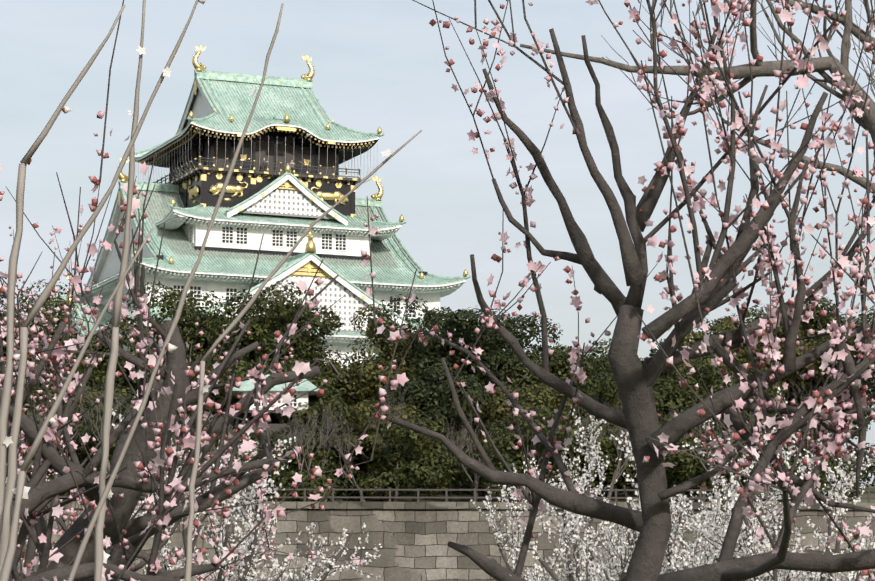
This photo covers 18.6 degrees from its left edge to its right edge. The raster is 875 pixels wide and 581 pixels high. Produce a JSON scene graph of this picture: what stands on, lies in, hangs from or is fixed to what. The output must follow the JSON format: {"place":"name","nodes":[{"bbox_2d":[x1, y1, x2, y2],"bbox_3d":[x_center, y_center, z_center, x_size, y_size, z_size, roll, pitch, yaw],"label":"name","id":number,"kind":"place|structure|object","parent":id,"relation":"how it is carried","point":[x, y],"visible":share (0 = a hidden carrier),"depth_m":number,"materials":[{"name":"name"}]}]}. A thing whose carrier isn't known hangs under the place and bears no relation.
{"place":"outdoors","nodes":[
{"label":"outdoors","id":0,"kind":"place"},
{"bbox_2d":[0,0,874,484],"label":"sky","id":1,"kind":"structure","parent":0,"point":[376,63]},
{"bbox_2d":[5,488,874,502],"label":"railing","id":2,"kind":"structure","parent":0,"point":[446,497],"depth_m":188.40,"materials":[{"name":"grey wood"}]},
{"bbox_2d":[13,485,874,502],"bbox_3d":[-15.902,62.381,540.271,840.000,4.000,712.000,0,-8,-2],"label":"railing","id":3,"kind":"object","parent":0,"point":[461,494],"depth_m":206.86,"materials":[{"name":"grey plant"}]},
{"bbox_2d":[0,294,30,354],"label":"camphor tree","id":4,"kind":"object","parent":3,"relation":"on","point":[3,314],"visible":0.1,"depth_m":231.25,"materials":[{"name":"green plant"}]},
{"bbox_2d":[0,369,55,398],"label":"camphor tree","id":5,"kind":"object","parent":3,"relation":"on","point":[40,384],"visible":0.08,"depth_m":212.54,"materials":[{"name":"green plant"}]},
{"bbox_2d":[6,388,51,480],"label":"bare shrub","id":6,"kind":"object","parent":3,"relation":"on","point":[19,439],"visible":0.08,"depth_m":198.62,"materials":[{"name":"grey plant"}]},
{"bbox_2d":[5,444,53,495],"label":"evergreen shrub","id":7,"kind":"object","parent":3,"relation":"on","point":[27,473],"visible":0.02,"depth_m":202.64,"materials":[{"name":"green plant"}]},
{"bbox_2d":[0,278,80,370],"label":"camphor tree","id":8,"kind":"object","parent":3,"relation":"on","point":[60,316],"visible":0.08,"depth_m":234.46,"materials":[{"name":"green plant"}]},
{"bbox_2d":[6,435,82,495],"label":"evergreen shrub","id":9,"kind":"object","parent":3,"relation":"on","point":[50,468],"depth_m":203.09,"materials":[{"name":"green plant"}]},
{"bbox_2d":[19,358,74,476],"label":"tree","id":10,"kind":"object","parent":3,"relation":"on","point":[30,416],"visible":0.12,"depth_m":192.39,"materials":[{"name":"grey plant"}]},
{"bbox_2d":[10,386,103,465],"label":"camphor tree","id":11,"kind":"object","parent":3,"relation":"on","point":[37,399],"visible":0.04,"depth_m":204.26,"materials":[{"name":"green plant"}]},
{"bbox_2d":[39,391,93,500],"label":"winter cherry tree","id":12,"kind":"object","parent":3,"relation":"on","point":[55,499],"visible":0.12,"depth_m":191.32,"materials":[{"name":"grey plant"}]},
{"bbox_2d":[0,315,158,393],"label":"camphor tree","id":13,"kind":"object","parent":3,"relation":"on","point":[94,377],"visible":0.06,"depth_m":233.00,"materials":[{"name":"green plant"}]},
{"bbox_2d":[27,345,149,395],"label":"camphor tree","id":14,"kind":"object","parent":3,"relation":"on","point":[134,380],"visible":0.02,"depth_m":234.00,"materials":[{"name":"green plant"}]},
{"bbox_2d":[45,447,141,499],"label":"evergreen shrub","id":15,"kind":"object","parent":3,"relation":"on","point":[67,493],"visible":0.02,"depth_m":199.30,"materials":[{"name":"green plant"}]},
{"bbox_2d":[54,379,136,463],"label":"camphor tree","id":16,"kind":"object","parent":3,"relation":"on","point":[93,393],"visible":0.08,"depth_m":206.13,"materials":[{"name":"green plant"}]},
{"bbox_2d":[78,377,132,472],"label":"bare shrub","id":17,"kind":"object","parent":3,"relation":"on","point":[100,435],"visible":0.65,"depth_m":190.98,"materials":[{"name":"grey plant"}]},
{"bbox_2d":[54,400,183,462],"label":"evergreen shrub","id":18,"kind":"object","parent":3,"relation":"on","point":[83,431],"visible":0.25,"depth_m":197.16,"materials":[{"name":"green plant"}]},
{"bbox_2d":[99,352,164,396],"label":"camphor tree","id":19,"kind":"object","parent":3,"relation":"on","point":[135,384],"visible":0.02,"depth_m":235.74,"materials":[{"name":"green plant"}]},
{"bbox_2d":[96,431,202,500],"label":"evergreen shrub","id":20,"kind":"object","parent":3,"relation":"on","point":[110,457],"visible":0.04,"depth_m":196.87,"materials":[{"name":"green plant"}]},
{"bbox_2d":[110,382,218,495],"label":"camphor tree","id":21,"kind":"object","parent":3,"relation":"on","point":[126,403],"visible":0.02,"depth_m":204.49,"materials":[{"name":"green plant"}]},
{"bbox_2d":[119,289,231,364],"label":"camphor tree","id":22,"kind":"object","parent":3,"relation":"on","point":[160,322],"depth_m":239.76,"materials":[{"name":"green plant"}]},
{"bbox_2d":[192,397,232,466],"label":"tree","id":23,"kind":"object","parent":3,"relation":"on","point":[208,427],"visible":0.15,"depth_m":199.01,"materials":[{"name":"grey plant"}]},
{"bbox_2d":[178,434,263,487],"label":"evergreen shrub","id":24,"kind":"object","parent":3,"relation":"on","point":[210,458],"depth_m":204.99,"materials":[{"name":"green plant"}]},
{"bbox_2d":[107,281,340,390],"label":"camphor tree","id":25,"kind":"object","parent":3,"relation":"on","point":[212,320],"visible":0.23,"depth_m":232.32,"materials":[{"name":"green plant"}]},
{"bbox_2d":[202,417,252,483],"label":"bare shrub","id":26,"kind":"object","parent":3,"relation":"on","point":[218,444],"visible":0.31,"depth_m":195.83,"materials":[{"name":"grey plant"}]},
{"bbox_2d":[218,427,261,457],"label":"tree","id":27,"kind":"object","parent":3,"relation":"on","point":[249,436],"visible":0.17,"depth_m":200.25,"materials":[{"name":"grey plant"}]},
{"bbox_2d":[162,348,320,440],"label":"camphor tree","id":28,"kind":"object","parent":3,"relation":"on","point":[243,367],"visible":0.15,"depth_m":211.32,"materials":[{"name":"green plant"}]},
{"bbox_2d":[212,425,278,501],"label":"shrub","id":29,"kind":"object","parent":3,"relation":"on","point":[259,441],"visible":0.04,"depth_m":200.78,"materials":[{"name":"green plant"}]},
{"bbox_2d":[193,287,343,421],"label":"camphor tree","id":30,"kind":"object","parent":3,"relation":"on","point":[266,341],"visible":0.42,"depth_m":227.18,"materials":[{"name":"green plant"}]},
{"bbox_2d":[51,45,487,478],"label":"castle","id":31,"kind":"structure","parent":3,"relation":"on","point":[287,187],"depth_m":294.18,"materials":[{"name":"tile"}]},
{"bbox_2d":[239,430,302,501],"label":"shrub","id":32,"kind":"object","parent":3,"relation":"on","point":[276,437],"visible":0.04,"depth_m":200.51,"materials":[{"name":"green plant"}]},
{"bbox_2d":[232,374,318,469],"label":"turret between trees","id":33,"kind":"object","parent":3,"relation":"on","point":[246,387],"visible":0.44,"depth_m":204.94,"materials":[{"name":"white paint"}]},
{"bbox_2d":[235,443,338,501],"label":"evergreen shrub","id":34,"kind":"object","parent":3,"relation":"on","point":[316,482],"visible":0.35,"depth_m":196.44,"materials":[{"name":"green plant"}]},
{"bbox_2d":[262,337,341,418],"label":"camphor tree","id":35,"kind":"object","parent":3,"relation":"on","point":[320,361],"depth_m":235.57,"materials":[{"name":"green plant"}]},
{"bbox_2d":[270,424,342,501],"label":"shrub","id":36,"kind":"object","parent":3,"relation":"on","point":[317,462],"visible":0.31,"depth_m":200.41,"materials":[{"name":"green plant"}]},
{"bbox_2d":[273,405,339,491],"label":"winter cherry tree","id":37,"kind":"object","parent":3,"relation":"on","point":[296,444],"visible":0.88,"depth_m":198.18,"materials":[{"name":"grey plant"}]},
{"bbox_2d":[278,395,340,501],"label":"winter cherry tree","id":38,"kind":"object","parent":3,"relation":"on","point":[329,445],"visible":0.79,"depth_m":201.00,"materials":[{"name":"grey plant"}]},
{"bbox_2d":[276,409,354,463],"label":"evergreen shrub","id":39,"kind":"object","parent":3,"relation":"on","point":[346,426],"depth_m":207.80,"materials":[{"name":"green plant"}]},
{"bbox_2d":[262,370,374,451],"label":"camphor tree","id":40,"kind":"object","parent":3,"relation":"on","point":[330,402],"visible":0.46,"depth_m":206.83,"materials":[{"name":"green plant"}]},
{"bbox_2d":[312,349,353,459],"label":"camphor tree","id":41,"kind":"object","parent":3,"relation":"on","point":[341,358],"depth_m":262.52,"materials":[{"name":"green plant"}]},
{"bbox_2d":[320,416,365,501],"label":"bare shrub","id":42,"kind":"object","parent":3,"relation":"on","point":[353,481],"visible":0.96,"depth_m":200.84,"materials":[{"name":"brown plant"}]},
{"bbox_2d":[314,433,407,500],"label":"evergreen shrub","id":43,"kind":"object","parent":3,"relation":"on","point":[345,493],"visible":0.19,"depth_m":204.57,"materials":[{"name":"green plant"}]},
{"bbox_2d":[319,448,402,496],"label":"evergreen shrub","id":44,"kind":"object","parent":3,"relation":"on","point":[362,467],"visible":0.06,"depth_m":205.71,"materials":[{"name":"green plant"}]},
{"bbox_2d":[310,304,419,433],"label":"camphor tree","id":45,"kind":"object","parent":3,"relation":"on","point":[367,384],"visible":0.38,"depth_m":234.53,"materials":[{"name":"green plant"}]},
{"bbox_2d":[353,352,405,372],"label":"camphor tree","id":46,"kind":"object","parent":3,"relation":"on","point":[375,357],"visible":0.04,"depth_m":242.91,"materials":[{"name":"green plant"}]},
{"bbox_2d":[331,399,446,500],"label":"camphor tree","id":47,"kind":"object","parent":3,"relation":"on","point":[367,443],"visible":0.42,"depth_m":203.42,"materials":[{"name":"green plant"}]},
{"bbox_2d":[366,386,421,501],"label":"winter cherry tree","id":48,"kind":"object","parent":3,"relation":"on","point":[413,494],"visible":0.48,"depth_m":202.46,"materials":[{"name":"brown plant"}]},
{"bbox_2d":[355,417,460,501],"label":"evergreen shrub","id":49,"kind":"object","parent":3,"relation":"on","point":[438,473],"visible":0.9,"depth_m":198.17,"materials":[{"name":"green plant"}]},
{"bbox_2d":[368,366,492,453],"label":"camphor tree","id":50,"kind":"object","parent":3,"relation":"on","point":[433,401],"visible":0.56,"depth_m":210.88,"materials":[{"name":"green plant"}]},
{"bbox_2d":[384,322,486,429],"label":"camphor tree","id":51,"kind":"object","parent":3,"relation":"on","point":[431,352],"visible":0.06,"depth_m":239.71,"materials":[{"name":"green plant"}]},
{"bbox_2d":[423,418,473,501],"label":"bare shrub","id":52,"kind":"object","parent":3,"relation":"on","point":[449,487],"visible":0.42,"depth_m":203.11,"materials":[{"name":"brown plant"}]},
{"bbox_2d":[437,424,479,485],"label":"evergreen shrub","id":53,"kind":"object","parent":3,"relation":"on","point":[463,441],"depth_m":212.21,"materials":[{"name":"green plant"}]},
{"bbox_2d":[415,447,505,494],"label":"evergreen shrub","id":54,"kind":"object","parent":3,"relation":"on","point":[455,492],"visible":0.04,"depth_m":209.19,"materials":[{"name":"green plant"}]},
{"bbox_2d":[370,294,562,392],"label":"camphor tree","id":55,"kind":"object","parent":3,"relation":"on","point":[494,356],"visible":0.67,"depth_m":234.64,"materials":[{"name":"green plant"}]},
{"bbox_2d":[443,410,493,501],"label":"tree","id":56,"kind":"object","parent":3,"relation":"on","point":[475,485],"visible":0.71,"depth_m":198.92,"materials":[{"name":"brown plant"}]},
{"bbox_2d":[429,418,554,501],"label":"evergreen shrub","id":57,"kind":"object","parent":3,"relation":"on","point":[463,483],"visible":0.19,"depth_m":202.44,"materials":[{"name":"green plant"}]},
{"bbox_2d":[444,383,582,454],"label":"camphor tree","id":58,"kind":"object","parent":3,"relation":"on","point":[499,399],"visible":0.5,"depth_m":210.10,"materials":[{"name":"green plant"}]},
{"bbox_2d":[502,402,543,501],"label":"tree","id":59,"kind":"object","parent":3,"relation":"on","point":[531,457],"visible":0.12,"depth_m":199.36,"materials":[{"name":"plant"}]},
{"bbox_2d":[508,405,562,494],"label":"tree","id":60,"kind":"object","parent":3,"relation":"on","point":[543,452],"visible":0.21,"depth_m":197.32,"materials":[{"name":"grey plant"}]},
{"bbox_2d":[480,405,597,501],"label":"evergreen shrub","id":61,"kind":"object","parent":3,"relation":"on","point":[513,441],"visible":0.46,"depth_m":196.75,"materials":[{"name":"green plant"}]},
{"bbox_2d":[481,344,613,417],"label":"camphor tree","id":62,"kind":"object","parent":3,"relation":"on","point":[559,365],"visible":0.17,"depth_m":237.25,"materials":[{"name":"green plant"}]},
{"bbox_2d":[531,408,635,496],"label":"camphor tree","id":63,"kind":"object","parent":3,"relation":"on","point":[606,446],"visible":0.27,"depth_m":203.39,"materials":[{"name":"green plant"}]},
{"bbox_2d":[545,460,628,495],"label":"evergreen shrub","id":64,"kind":"object","parent":3,"relation":"on","point":[581,488],"visible":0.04,"depth_m":208.08,"materials":[{"name":"green plant"}]},
{"bbox_2d":[564,401,610,495],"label":"tree","id":65,"kind":"object","parent":3,"relation":"on","point":[591,455],"visible":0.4,"depth_m":200.09,"materials":[{"name":"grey plant"}]},
{"bbox_2d":[556,425,637,494],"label":"evergreen shrub","id":66,"kind":"object","parent":3,"relation":"on","point":[598,484],"depth_m":209.92,"materials":[{"name":"green plant"}]},
{"bbox_2d":[579,338,640,385],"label":"camphor tree","id":67,"kind":"object","parent":3,"relation":"on","point":[603,363],"visible":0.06,"depth_m":249.05,"materials":[{"name":"green plant"}]},
{"bbox_2d":[596,408,633,501],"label":"tree","id":68,"kind":"object","parent":3,"relation":"on","point":[616,474],"visible":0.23,"depth_m":195.25,"materials":[{"name":"grey plant"}]},
{"bbox_2d":[605,399,661,460],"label":"tree","id":69,"kind":"object","parent":3,"relation":"on","point":[619,429],"visible":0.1,"depth_m":195.69,"materials":[{"name":"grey plant"}]},
{"bbox_2d":[585,339,690,389],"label":"camphor tree","id":70,"kind":"object","parent":3,"relation":"on","point":[653,351],"depth_m":237.91,"materials":[{"name":"green plant"}]},
{"bbox_2d":[600,432,705,496],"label":"evergreen shrub","id":71,"kind":"object","parent":3,"relation":"on","point":[630,486],"visible":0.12,"depth_m":204.32,"materials":[{"name":"green plant"}]},
{"bbox_2d":[586,371,721,434],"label":"camphor tree","id":72,"kind":"object","parent":3,"relation":"on","point":[608,392],"visible":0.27,"depth_m":211.60,"materials":[{"name":"green plant"}]},
{"bbox_2d":[658,390,723,501],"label":"tree","id":73,"kind":"object","parent":3,"relation":"on","point":[688,471],"visible":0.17,"depth_m":202.37,"materials":[{"name":"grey plant"}]},
{"bbox_2d":[666,434,729,486],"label":"evergreen shrub","id":74,"kind":"object","parent":3,"relation":"on","point":[674,472],"depth_m":208.40,"materials":[{"name":"green plant"}]},
{"bbox_2d":[680,386,728,495],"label":"tree","id":75,"kind":"object","parent":3,"relation":"on","point":[712,477],"visible":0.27,"depth_m":198.96,"materials":[{"name":"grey plant"}]},
{"bbox_2d":[664,434,753,501],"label":"evergreen shrub","id":76,"kind":"object","parent":3,"relation":"on","point":[684,463],"visible":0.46,"depth_m":200.79,"materials":[{"name":"green plant"}]},
{"bbox_2d":[687,412,754,493],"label":"evergreen shrub","id":77,"kind":"object","parent":3,"relation":"on","point":[718,433],"visible":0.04,"depth_m":210.00,"materials":[{"name":"green plant"}]},
{"bbox_2d":[663,353,782,438],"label":"camphor tree","id":78,"kind":"object","parent":3,"relation":"on","point":[710,378],"visible":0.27,"depth_m":213.23,"materials":[{"name":"green plant"}]},
{"bbox_2d":[650,316,834,434],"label":"camphor tree","id":79,"kind":"object","parent":3,"relation":"on","point":[720,326],"visible":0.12,"depth_m":234.48,"materials":[{"name":"green plant"}]},
{"bbox_2d":[699,433,786,493],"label":"evergreen shrub","id":80,"kind":"object","parent":3,"relation":"on","point":[729,479],"visible":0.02,"depth_m":207.79,"materials":[{"name":"green plant"}]},
{"bbox_2d":[729,378,772,494],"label":"tree","id":81,"kind":"object","parent":3,"relation":"on","point":[752,424],"visible":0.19,"depth_m":198.69,"materials":[{"name":"grey plant"}]},
{"bbox_2d":[735,423,777,500],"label":"tree","id":82,"kind":"object","parent":3,"relation":"on","point":[767,492],"visible":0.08,"depth_m":195.01,"materials":[{"name":"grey plant"}]},
{"bbox_2d":[734,446,852,496],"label":"evergreen shrub","id":83,"kind":"object","parent":3,"relation":"on","point":[791,459],"visible":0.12,"depth_m":205.25,"materials":[{"name":"green plant"}]},
{"bbox_2d":[727,304,871,451],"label":"camphor tree","id":84,"kind":"object","parent":3,"relation":"on","point":[757,316],"visible":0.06,"depth_m":243.39,"materials":[{"name":"green plant"}]},
{"bbox_2d":[783,377,827,501],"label":"tree","id":85,"kind":"object","parent":3,"relation":"on","point":[811,437],"visible":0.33,"depth_m":202.00,"materials":[{"name":"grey plant"}]},
{"bbox_2d":[754,453,865,501],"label":"evergreen shrub","id":86,"kind":"object","parent":3,"relation":"on","point":[822,477],"visible":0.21,"depth_m":200.38,"materials":[{"name":"green plant"}]},
{"bbox_2d":[747,295,874,436],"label":"camphor tree","id":87,"kind":"object","parent":3,"relation":"on","point":[824,321],"visible":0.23,"depth_m":240.36,"materials":[{"name":"green plant"}]},
{"bbox_2d":[764,323,874,445],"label":"camphor tree","id":88,"kind":"object","parent":3,"relation":"on","point":[849,421],"depth_m":292.16,"materials":[{"name":"green plant"}]},
{"bbox_2d":[816,419,855,501],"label":"tree","id":89,"kind":"object","parent":3,"relation":"on","point":[837,450],"visible":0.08,"depth_m":200.32,"materials":[{"name":"grey plant"}]},
{"bbox_2d":[800,434,874,487],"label":"evergreen shrub","id":90,"kind":"object","parent":3,"relation":"on","point":[870,469],"visible":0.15,"depth_m":212.21,"materials":[{"name":"green plant"}]},
{"label":"plum grove ground","id":91,"kind":"structure","parent":0,"visible":0},
{"bbox_2d":[0,226,364,580],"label":"plum tree","id":92,"kind":"object","parent":91,"relation":"on","point":[31,553],"visible":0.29,"depth_m":13.82,"materials":[{"name":"white plant"}]},
{"bbox_2d":[6,409,381,580],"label":"plum tree","id":93,"kind":"object","parent":91,"relation":"on","point":[245,565],"visible":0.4,"depth_m":28.67,"materials":[{"name":"white plant"}]},
{"bbox_2d":[0,0,421,580],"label":"bare branches","id":94,"kind":"object","parent":91,"relation":"on","point":[8,537],"visible":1,"depth_m":5.51,"materials":[{"name":"beige plant"}]},
{"bbox_2d":[13,501,874,580],"bbox_3d":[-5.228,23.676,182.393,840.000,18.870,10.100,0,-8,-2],"label":"stone wall","id":95,"kind":"structure","parent":91,"relation":"on","point":[413,539],"depth_m":187.02,"materials":[{"name":"grey stone"}]},
{"bbox_2d":[470,407,677,580],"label":"plum tree","id":96,"kind":"object","parent":91,"relation":"on","point":[623,547],"visible":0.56,"depth_m":32.98,"materials":[{"name":"white plant"}]},
{"bbox_2d":[360,0,874,580],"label":"plum tree","id":97,"kind":"object","parent":91,"relation":"on","point":[638,418],"visible":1,"depth_m":7.66,"materials":[{"name":"brown plant"}]},
{"bbox_2d":[500,386,853,580],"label":"plum tree","id":98,"kind":"object","parent":91,"relation":"on","point":[696,521],"visible":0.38,"depth_m":29.60,"materials":[{"name":"white plant"}]},
{"bbox_2d":[520,0,874,193],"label":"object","id":99,"kind":"object","parent":91,"relation":"on","point":[821,65],"visible":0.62,"depth_m":19.99,"materials":[{"name":"brown plant"}]},
{"bbox_2d":[665,435,874,580],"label":"plum tree","id":100,"kind":"object","parent":91,"relation":"on","point":[759,547],"visible":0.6,"depth_m":27.87,"materials":[{"name":"white plant"}]}
]}

